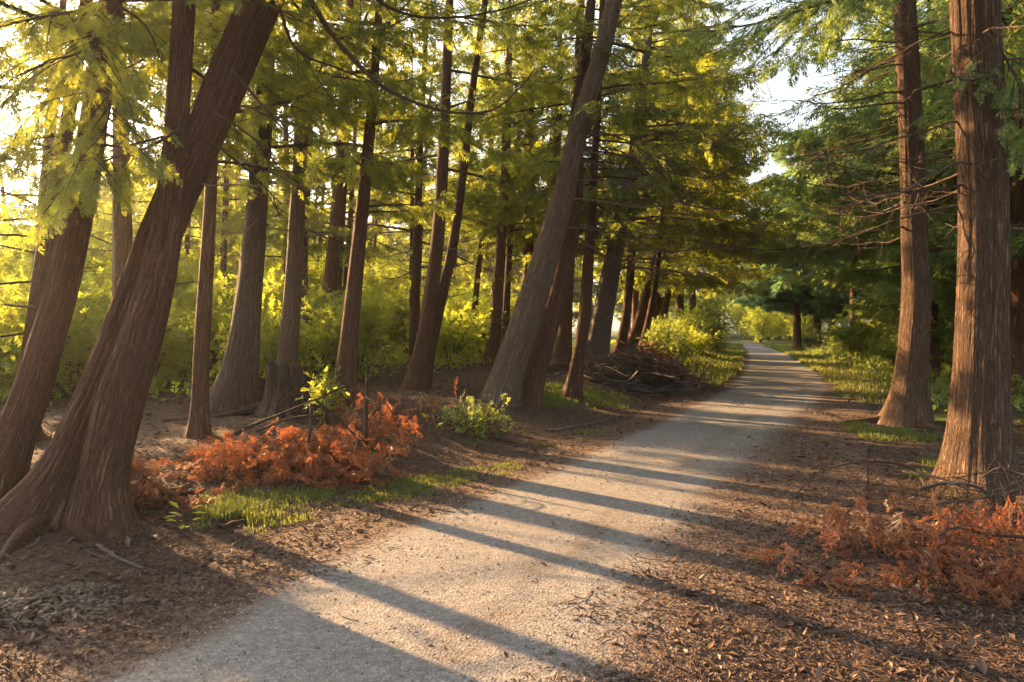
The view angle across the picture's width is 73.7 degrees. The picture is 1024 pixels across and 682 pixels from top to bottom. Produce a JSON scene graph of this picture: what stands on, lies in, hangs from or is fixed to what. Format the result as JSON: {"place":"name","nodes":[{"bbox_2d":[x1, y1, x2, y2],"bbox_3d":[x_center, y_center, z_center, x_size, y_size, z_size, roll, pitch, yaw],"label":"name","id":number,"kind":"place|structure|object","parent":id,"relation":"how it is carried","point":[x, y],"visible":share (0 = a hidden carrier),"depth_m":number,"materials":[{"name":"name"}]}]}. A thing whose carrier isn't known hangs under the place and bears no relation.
{"place":"outdoors","nodes":[
{"label":"outdoors","id":0,"kind":"place"},
{"bbox_2d":[0,342,931,681],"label":"path","id":1,"kind":"structure","parent":0,"point":[768,372],"depth_m":4.21,"materials":[{"name":"grey gravel"}]},
{"bbox_2d":[0,0,949,330],"label":"sky","id":2,"kind":"structure","parent":0,"point":[778,86],"materials":[{"name":"white"}]},
{"bbox_2d":[0,330,1023,681],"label":"ground","id":3,"kind":"structure","parent":0,"point":[534,414],"depth_m":7.39,"materials":[{"name":"brown soil"}]},
{"bbox_2d":[0,273,96,382],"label":"shrub","id":4,"kind":"object","parent":3,"relation":"on","point":[6,355],"visible":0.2,"depth_m":12.54,"materials":[{"name":"green plant"}]},
{"bbox_2d":[0,263,111,405],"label":"shrub","id":5,"kind":"object","parent":3,"relation":"on","point":[75,324],"visible":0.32,"depth_m":11.32,"materials":[{"name":"green plant"}]},
{"bbox_2d":[0,214,111,400],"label":"shrub","id":6,"kind":"object","parent":3,"relation":"on","point":[26,273],"visible":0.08,"depth_m":13.37,"materials":[{"name":"green plant"}]},
{"bbox_2d":[0,45,111,380],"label":"cedar tree","id":7,"kind":"object","parent":3,"relation":"on","point":[2,198],"visible":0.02,"depth_m":20.44,"materials":[{"name":"green plant"}]},
{"bbox_2d":[0,581,129,626],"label":"wood chips","id":8,"kind":"object","parent":3,"relation":"on","point":[18,597],"visible":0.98,"depth_m":3.69,"materials":[{"name":"brown wood"}]},
{"bbox_2d":[0,196,134,330],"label":"shrub","id":9,"kind":"object","parent":3,"relation":"on","point":[21,226],"visible":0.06,"depth_m":17.03,"materials":[{"name":"green plant"}]},
{"bbox_2d":[0,0,137,387],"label":"cedar tree","id":10,"kind":"object","parent":3,"relation":"on","point":[101,207],"visible":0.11,"depth_m":16.79,"materials":[{"name":"green plant"}]},
{"bbox_2d":[0,0,192,284],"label":"cedar tree","id":11,"kind":"object","parent":3,"relation":"on","point":[95,253],"visible":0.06,"depth_m":13.22,"materials":[{"name":"green plant"}]},
{"bbox_2d":[63,288,196,383],"bbox_3d":[-8.139,-0.210,15.002,3.244,2.568,1.971,-1,1,-39],"label":"shrub","id":12,"kind":"object","parent":3,"relation":"on","point":[178,314],"visible":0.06,"depth_m":15.10,"materials":[{"name":"green plant"}]},
{"bbox_2d":[0,0,274,297],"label":"cedar tree","id":13,"kind":"object","parent":3,"relation":"on","point":[122,235],"visible":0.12,"depth_m":10.82,"materials":[{"name":"green plant"}]},
{"bbox_2d":[0,0,276,435],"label":"cedar tree","id":14,"kind":"object","parent":3,"relation":"on","point":[41,267],"visible":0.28,"depth_m":7.78,"materials":[{"name":"green plant"}]},
{"bbox_2d":[68,256,218,390],"bbox_3d":[-7.139,-0.305,12.987,3.420,2.693,1.946,0,1,5],"label":"shrub","id":15,"kind":"object","parent":3,"relation":"on","point":[175,340],"visible":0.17,"depth_m":12.88,"materials":[{"name":"green plant"}]},
{"bbox_2d":[130,422,228,522],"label":"fallen branch","id":16,"kind":"object","parent":3,"relation":"on","point":[143,472],"visible":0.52,"depth_m":5.54,"materials":[{"name":"brown plant"}]},
{"bbox_2d":[158,270,212,383],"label":"shrub","id":17,"kind":"object","parent":3,"relation":"on","point":[182,302],"visible":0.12,"depth_m":16.35,"materials":[{"name":"green plant"}]},
{"bbox_2d":[92,44,291,376],"bbox_3d":[-9.659,-5.092,20.176,5.756,12.573,6.362,-1,1,-33],"label":"cedar tree","id":18,"kind":"object","parent":3,"relation":"on","point":[186,239],"visible":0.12,"depth_m":19.65,"materials":[{"name":"green plant"}]},
{"bbox_2d":[0,0,423,498],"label":"cedar tree","id":19,"kind":"object","parent":3,"relation":"on","point":[22,414],"visible":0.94,"depth_m":4.87,"materials":[{"name":"green plant"}]},
{"bbox_2d":[101,69,324,353],"bbox_3d":[-9.055,-3.937,21.245,6.583,10.199,5.379,-1,1,-40],"label":"cedar tree","id":20,"kind":"object","parent":3,"relation":"on","point":[216,237],"visible":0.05,"depth_m":20.90,"materials":[{"name":"green plant"}]},
{"bbox_2d":[102,140,328,364],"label":"cedar tree","id":21,"kind":"object","parent":3,"relation":"on","point":[223,227],"visible":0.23,"depth_m":16.94,"materials":[{"name":"green plant"}]},
{"bbox_2d":[169,241,273,370],"bbox_3d":[-8.176,-1.034,18.153,3.634,4.075,4.554,0,1,-4],"label":"shrub","id":22,"kind":"object","parent":3,"relation":"on","point":[193,274],"visible":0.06,"depth_m":17.65,"materials":[{"name":"green plant"}]},
{"bbox_2d":[21,0,430,438],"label":"cedar tree","id":23,"kind":"object","parent":3,"relation":"on","point":[199,424],"visible":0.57,"depth_m":7.57,"materials":[{"name":"green plant"}]},
{"bbox_2d":[185,263,284,363],"bbox_3d":[-5.242,-0.358,13.178,1.940,2.541,2.327,-1,1,-25],"label":"shrub","id":24,"kind":"object","parent":3,"relation":"on","point":[218,291],"visible":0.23,"depth_m":12.88,"materials":[{"name":"green plant"}]},
{"bbox_2d":[187,494,282,535],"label":"grass","id":25,"kind":"structure","parent":3,"relation":"on","point":[239,510],"depth_m":5.35,"materials":[{"name":"green plant"}]},
{"bbox_2d":[65,0,446,364],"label":"cedar tree","id":26,"kind":"object","parent":3,"relation":"on","point":[288,347],"visible":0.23,"depth_m":11.28,"materials":[{"name":"green plant"}]},
{"bbox_2d":[210,287,316,390],"bbox_3d":[-4.256,-0.020,11.808,1.667,1.828,1.908,-1,1,-43],"label":"shrub","id":27,"kind":"object","parent":3,"relation":"on","point":[268,351],"visible":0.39,"depth_m":11.75,"materials":[{"name":"green plant"}]},
{"bbox_2d":[212,260,322,363],"bbox_3d":[-5.630,-0.520,16.268,2.869,2.918,2.483,-1,1,-32],"label":"shrub","id":28,"kind":"object","parent":3,"relation":"on","point":[281,294],"visible":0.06,"depth_m":16.18,"materials":[{"name":"green plant"}]},
{"bbox_2d":[0,0,544,563],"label":"cedar tree","id":29,"kind":"object","parent":3,"relation":"on","point":[74,482],"visible":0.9,"depth_m":4.86,"materials":[{"name":"green plant"}]},
{"bbox_2d":[210,362,344,423],"bbox_3d":[-3.364,0.685,9.319,2.066,0.819,1.440,0,1,13],"label":"tree stump","id":30,"kind":"object","parent":3,"relation":"on","point":[283,380],"visible":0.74,"depth_m":8.97,"materials":[{"name":"brown wood"}]},
{"bbox_2d":[181,0,375,298],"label":"cedar tree","id":31,"kind":"object","parent":3,"relation":"on","point":[236,220],"visible":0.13,"depth_m":17.62,"materials":[{"name":"green plant"}]},
{"bbox_2d":[85,0,480,411],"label":"cedar tree","id":32,"kind":"object","parent":3,"relation":"on","point":[239,367],"visible":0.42,"depth_m":9.66,"materials":[{"name":"green plant"}]},
{"bbox_2d":[211,248,372,336],"bbox_3d":[-6.087,-0.949,18.970,4.708,3.763,2.211,-1,1,-33],"label":"shrub","id":33,"kind":"object","parent":3,"relation":"on","point":[319,276],"visible":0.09,"depth_m":18.77,"materials":[{"name":"green plant"}]},
{"bbox_2d":[133,365,468,492],"bbox_3d":[-1.615,0.877,7.847,2.562,1.243,4.973,0,1,25],"label":"fallen branch","id":34,"kind":"object","parent":3,"relation":"on","point":[299,453],"visible":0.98,"depth_m":6.69,"materials":[{"name":"orange plant"}]},
{"bbox_2d":[0,338,616,403],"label":"undergrowth","id":35,"kind":"object","parent":3,"relation":"on","point":[387,357],"visible":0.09,"depth_m":15.12,"materials":[{"name":"green plant"}]},
{"bbox_2d":[240,65,389,299],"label":"cedar tree","id":36,"kind":"object","parent":3,"relation":"on","point":[364,275],"visible":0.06,"depth_m":22.98,"materials":[{"name":"green plant"}]},
{"bbox_2d":[296,357,350,426],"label":"shrub","id":37,"kind":"object","parent":3,"relation":"on","point":[325,400],"visible":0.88,"depth_m":8.32,"materials":[{"name":"green plant"}]},
{"bbox_2d":[229,0,432,300],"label":"cedar tree","id":38,"kind":"object","parent":3,"relation":"on","point":[352,187],"visible":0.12,"depth_m":18.26,"materials":[{"name":"green plant"}]},
{"bbox_2d":[147,0,517,406],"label":"cedar tree","id":39,"kind":"object","parent":3,"relation":"on","point":[346,361],"visible":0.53,"depth_m":10.04,"materials":[{"name":"green plant"}]},
{"bbox_2d":[298,280,385,378],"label":"shrub","id":40,"kind":"object","parent":3,"relation":"on","point":[325,341],"visible":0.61,"depth_m":14.02,"materials":[{"name":"green plant"}]},
{"bbox_2d":[227,0,470,376],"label":"cedar tree","id":41,"kind":"object","parent":3,"relation":"on","point":[333,272],"visible":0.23,"depth_m":15.35,"materials":[{"name":"green plant"}]},
{"bbox_2d":[263,0,436,378],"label":"cedar tree","id":42,"kind":"object","parent":3,"relation":"on","point":[269,237],"visible":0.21,"depth_m":14.93,"materials":[{"name":"green plant"}]},
{"bbox_2d":[192,460,524,527],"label":"grass","id":43,"kind":"structure","parent":3,"relation":"on","point":[400,484],"depth_m":6.04,"materials":[{"name":"green plant"}]},
{"bbox_2d":[325,282,391,374],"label":"shrub","id":44,"kind":"object","parent":3,"relation":"on","point":[375,324],"visible":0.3,"depth_m":15.17,"materials":[{"name":"green plant"}]},
{"bbox_2d":[310,106,434,359],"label":"cedar tree","id":45,"kind":"object","parent":3,"relation":"on","point":[386,280],"visible":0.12,"depth_m":27.56,"materials":[{"name":"green plant"}]},
{"bbox_2d":[371,290,407,353],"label":"shrub","id":46,"kind":"object","parent":3,"relation":"on","point":[390,329],"visible":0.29,"depth_m":25.14,"materials":[{"name":"green plant"}]},
{"bbox_2d":[383,276,423,350],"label":"shrub","id":47,"kind":"object","parent":3,"relation":"on","point":[401,316],"visible":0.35,"depth_m":23.72,"materials":[{"name":"green plant"}]},
{"bbox_2d":[311,36,496,351],"bbox_3d":[-3.258,-4.281,21.397,6.066,10.257,5.586,0,1,0],"label":"cedar tree","id":48,"kind":"object","parent":3,"relation":"on","point":[412,198],"visible":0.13,"depth_m":21.08,"materials":[{"name":"green plant"}]},
{"bbox_2d":[328,24,488,312],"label":"cedar tree","id":49,"kind":"object","parent":3,"relation":"on","point":[397,257],"visible":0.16,"depth_m":24.46,"materials":[{"name":"green plant"}]},
{"bbox_2d":[309,0,519,369],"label":"cedar tree","id":50,"kind":"object","parent":3,"relation":"on","point":[414,287],"visible":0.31,"depth_m":16.84,"materials":[{"name":"green plant"}]},
{"bbox_2d":[368,145,463,288],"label":"forest tree","id":51,"kind":"object","parent":3,"relation":"on","point":[399,237],"visible":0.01,"depth_m":53.48,"materials":[{"name":"green plant"}]},
{"bbox_2d":[372,296,509,367],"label":"shrub","id":52,"kind":"object","parent":3,"relation":"on","point":[447,340],"visible":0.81,"depth_m":17.52,"materials":[{"name":"green plant"}]},
{"bbox_2d":[386,147,522,350],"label":"cedar tree","id":53,"kind":"object","parent":3,"relation":"on","point":[483,289],"visible":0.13,"depth_m":29.61,"materials":[{"name":"green plant"}]},
{"bbox_2d":[420,283,500,354],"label":"shrub","id":54,"kind":"object","parent":3,"relation":"on","point":[485,309],"visible":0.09,"depth_m":23.25,"materials":[{"name":"green plant"}]},
{"bbox_2d":[419,392,503,440],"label":"shrub","id":55,"kind":"object","parent":3,"relation":"on","point":[465,422],"visible":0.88,"depth_m":8.94,"materials":[{"name":"green plant"}]},
{"bbox_2d":[386,0,563,358],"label":"cedar tree","id":56,"kind":"object","parent":3,"relation":"on","point":[476,286],"visible":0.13,"depth_m":21.91,"materials":[{"name":"green plant"}]},
{"bbox_2d":[355,0,601,389],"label":"cedar tree","id":57,"kind":"object","parent":3,"relation":"on","point":[419,374],"visible":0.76,"depth_m":12.36,"materials":[{"name":"green plant"}]},
{"bbox_2d":[454,393,525,435],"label":"shrub","id":58,"kind":"object","parent":3,"relation":"on","point":[498,413],"visible":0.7,"depth_m":9.20,"materials":[{"name":"green plant"}]},
{"bbox_2d":[425,0,591,342],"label":"cedar tree","id":59,"kind":"object","parent":3,"relation":"on","point":[506,293],"visible":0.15,"depth_m":19.60,"materials":[{"name":"green plant"}]},
{"bbox_2d":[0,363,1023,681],"bbox_3d":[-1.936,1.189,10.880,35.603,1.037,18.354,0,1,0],"label":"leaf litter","id":60,"kind":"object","parent":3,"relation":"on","point":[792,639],"visible":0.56,"depth_m":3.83,"materials":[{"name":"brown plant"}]},
{"bbox_2d":[427,0,633,364],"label":"cedar tree","id":61,"kind":"object","parent":3,"relation":"on","point":[493,343],"visible":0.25,"depth_m":18.38,"materials":[{"name":"green plant"}]},
{"bbox_2d":[447,0,634,307],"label":"cedar tree","id":62,"kind":"object","parent":3,"relation":"on","point":[528,248],"visible":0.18,"depth_m":19.29,"materials":[{"name":"green plant"}]},
{"bbox_2d":[482,381,632,409],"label":"grass","id":63,"kind":"structure","parent":3,"relation":"on","point":[548,398],"depth_m":12.84,"materials":[{"name":"green plant"}]},
{"bbox_2d":[463,0,670,359],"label":"cedar tree","id":64,"kind":"object","parent":3,"relation":"on","point":[516,235],"visible":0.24,"depth_m":18.48,"materials":[{"name":"green plant"}]},
{"bbox_2d":[450,0,744,400],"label":"cedar tree","id":65,"kind":"object","parent":3,"relation":"on","point":[573,387],"visible":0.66,"depth_m":12.68,"materials":[{"name":"green plant"}]},
{"bbox_2d":[572,220,622,327],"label":"forest tree","id":66,"kind":"object","parent":3,"relation":"on","point":[576,292],"visible":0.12,"depth_m":66.59,"materials":[{"name":"green plant"}]},
{"bbox_2d":[499,0,702,363],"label":"cedar tree","id":67,"kind":"object","parent":3,"relation":"on","point":[562,348],"visible":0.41,"depth_m":17.30,"materials":[{"name":"green plant"}]},
{"bbox_2d":[458,0,774,407],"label":"cedar tree","id":68,"kind":"object","parent":3,"relation":"on","point":[518,373],"visible":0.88,"depth_m":11.41,"materials":[{"name":"green plant"}]},
{"bbox_2d":[575,92,693,324],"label":"cedar tree","id":69,"kind":"object","parent":3,"relation":"on","point":[635,299],"visible":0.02,"depth_m":32.85,"materials":[{"name":"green plant"}]},
{"bbox_2d":[546,332,742,400],"bbox_3d":[3.327,0.577,16.502,3.464,1.603,6.835,1,1,32],"label":"brush heap","id":70,"kind":"object","parent":3,"relation":"on","point":[640,370],"visible":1,"depth_m":15.66,"materials":[{"name":"brown wood"}]},
{"bbox_2d":[513,0,793,354],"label":"cedar tree","id":71,"kind":"object","parent":3,"relation":"on","point":[623,332],"visible":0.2,"depth_m":20.93,"materials":[{"name":"green plant"}]},
{"bbox_2d":[505,0,812,361],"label":"cedar tree","id":72,"kind":"object","parent":3,"relation":"on","point":[600,329],"visible":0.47,"depth_m":18.72,"materials":[{"name":"green plant"}]},
{"bbox_2d":[586,342,747,390],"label":"grass","id":73,"kind":"structure","parent":3,"relation":"on","point":[737,352],"depth_m":25.55,"materials":[{"name":"green plant"}]},
{"bbox_2d":[642,308,710,372],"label":"shrub","id":74,"kind":"object","parent":3,"relation":"on","point":[672,337],"visible":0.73,"depth_m":19.78,"materials":[{"name":"green plant"}]},
{"bbox_2d":[604,27,765,318],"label":"cedar tree","id":75,"kind":"object","parent":3,"relation":"on","point":[679,304],"visible":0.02,"depth_m":32.81,"materials":[{"name":"green plant"}]},
{"bbox_2d":[594,8,815,350],"bbox_3d":[6.104,-5.633,24.130,7.644,12.620,7.677,0,1,0],"label":"cedar tree","id":76,"kind":"object","parent":3,"relation":"on","point":[635,332],"visible":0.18,"depth_m":22.52,"materials":[{"name":"green plant"}]},
{"bbox_2d":[667,298,751,353],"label":"shrub","id":77,"kind":"object","parent":3,"relation":"on","point":[715,327],"visible":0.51,"depth_m":30.83,"materials":[{"name":"green plant"}]},
{"bbox_2d":[594,2,825,350],"bbox_3d":[5.635,-5.611,21.697,7.926,12.585,7.419,0,1,0],"label":"cedar tree","id":78,"kind":"object","parent":3,"relation":"on","point":[761,202],"visible":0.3,"depth_m":21.25,"materials":[{"name":"green plant"}]},
{"bbox_2d":[626,68,795,320],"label":"cedar tree","id":79,"kind":"object","parent":3,"relation":"on","point":[708,284],"visible":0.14,"depth_m":26.46,"materials":[{"name":"green plant"}]},
{"bbox_2d":[621,25,805,342],"bbox_3d":[7.324,-5.658,24.843,6.326,12.608,7.410,0,1,24],"label":"cedar tree","id":80,"kind":"object","parent":3,"relation":"on","point":[660,295],"visible":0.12,"depth_m":24.71,"materials":[{"name":"green plant"}]},
{"bbox_2d":[686,286,743,328],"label":"shrub","id":81,"kind":"object","parent":3,"relation":"on","point":[710,299],"visible":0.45,"depth_m":67.93,"materials":[{"name":"green plant"}]},
{"bbox_2d":[747,307,785,341],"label":"shrub","id":82,"kind":"object","parent":3,"relation":"on","point":[760,325],"visible":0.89,"depth_m":69.60,"materials":[{"name":"green plant"}]},
{"bbox_2d":[732,127,847,350],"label":"cedar tree","id":83,"kind":"object","parent":3,"relation":"on","point":[776,295],"visible":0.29,"depth_m":44.09,"materials":[{"name":"green plant"}]},
{"bbox_2d":[733,173,849,343],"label":"cedar tree","id":84,"kind":"object","parent":3,"relation":"on","point":[743,302],"visible":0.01,"depth_m":47.79,"materials":[{"name":"green plant"}]},
{"bbox_2d":[766,76,886,327],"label":"cedar tree","id":85,"kind":"object","parent":3,"relation":"on","point":[853,293],"visible":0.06,"depth_m":37.31,"materials":[{"name":"green plant"}]},
{"bbox_2d":[650,0,1023,510],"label":"cedar tree","id":86,"kind":"object","parent":3,"relation":"on","point":[979,427],"visible":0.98,"depth_m":6.04,"materials":[{"name":"green plant"}]},
{"bbox_2d":[775,197,898,324],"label":"cedar tree","id":87,"kind":"object","parent":3,"relation":"on","point":[830,301],"visible":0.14,"depth_m":41.49,"materials":[{"name":"green plant"}]},
{"bbox_2d":[790,568,883,599],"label":"fallen branch","id":88,"kind":"object","parent":3,"relation":"on","point":[830,583],"visible":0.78,"depth_m":3.93,"materials":[{"name":"brown plant"}]},
{"bbox_2d":[814,310,897,361],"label":"shrub","id":89,"kind":"object","parent":3,"relation":"on","point":[844,333],"visible":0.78,"depth_m":28.62,"materials":[{"name":"green plant"}]},
{"bbox_2d":[834,322,897,364],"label":"shrub","id":90,"kind":"object","parent":3,"relation":"on","point":[885,351],"visible":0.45,"depth_m":25.60,"materials":[{"name":"green plant"}]},
{"bbox_2d":[721,0,1023,431],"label":"cedar tree","id":91,"kind":"object","parent":3,"relation":"on","point":[908,403],"visible":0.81,"depth_m":10.54,"materials":[{"name":"green plant"}]},
{"bbox_2d":[749,0,1012,273],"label":"cedar tree","id":92,"kind":"object","parent":3,"relation":"on","point":[815,143],"visible":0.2,"depth_m":19.61,"materials":[{"name":"green plant"}]},
{"bbox_2d":[744,443,1023,612],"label":"fallen branch","id":93,"kind":"object","parent":3,"relation":"on","point":[927,551],"visible":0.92,"depth_m":4.35,"materials":[{"name":"brown plant"}]},
{"bbox_2d":[835,420,943,466],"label":"grass","id":94,"kind":"structure","parent":3,"relation":"on","point":[909,434],"depth_m":9.40,"materials":[{"name":"green plant"}]},
{"bbox_2d":[773,45,1010,331],"bbox_3d":[16.201,-6.052,28.293,9.850,14.158,8.395,1,1,34],"label":"cedar tree","id":95,"kind":"object","parent":3,"relation":"on","point":[807,279],"visible":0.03,"depth_m":28.91,"materials":[{"name":"green plant"}]},
{"bbox_2d":[763,343,1023,407],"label":"grass","id":96,"kind":"structure","parent":3,"relation":"on","point":[808,357],"depth_m":20.95,"materials":[{"name":"green plant"}]},
{"bbox_2d":[777,0,1012,378],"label":"cedar tree","id":97,"kind":"object","parent":3,"relation":"on","point":[887,283],"visible":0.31,"depth_m":19.32,"materials":[{"name":"green plant"}]},
{"bbox_2d":[791,341,1023,411],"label":"undergrowth","id":98,"kind":"object","parent":3,"relation":"on","point":[861,361],"visible":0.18,"depth_m":19.34,"materials":[{"name":"green plant"}]},
{"bbox_2d":[867,288,955,364],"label":"shrub","id":99,"kind":"object","parent":3,"relation":"on","point":[942,335],"visible":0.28,"depth_m":19.56,"materials":[{"name":"green plant"}]},
{"bbox_2d":[814,120,1010,322],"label":"cedar tree","id":100,"kind":"object","parent":3,"relation":"on","point":[859,308],"visible":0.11,"depth_m":28.02,"materials":[{"name":"green plant"}]},
{"bbox_2d":[815,49,1010,370],"bbox_3d":[14.678,-4.415,22.663,7.183,11.096,7.004,-1,1,-43],"label":"cedar tree","id":101,"kind":"object","parent":3,"relation":"on","point":[884,264],"depth_m":23.33,"materials":[{"name":"green plant"}]},
{"bbox_2d":[823,0,1023,390],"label":"cedar tree","id":102,"kind":"object","parent":3,"relation":"on","point":[1017,312],"visible":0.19,"depth_m":15.23,"materials":[{"name":"green plant"}]},
{"bbox_2d":[891,416,1023,521],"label":"fallen branch","id":103,"kind":"object","parent":3,"relation":"on","point":[946,482],"visible":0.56,"depth_m":5.44,"materials":[{"name":"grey wood"}]},
{"bbox_2d":[893,0,1023,173],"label":"cedar tree","id":104,"kind":"object","parent":3,"relation":"on","point":[945,42],"visible":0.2,"depth_m":11.03,"materials":[{"name":"green plant"}]},
{"bbox_2d":[928,79,1023,270],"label":"cedar tree","id":105,"kind":"object","parent":3,"relation":"on","point":[1020,241],"visible":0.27,"depth_m":13.16,"materials":[{"name":"green plant"}]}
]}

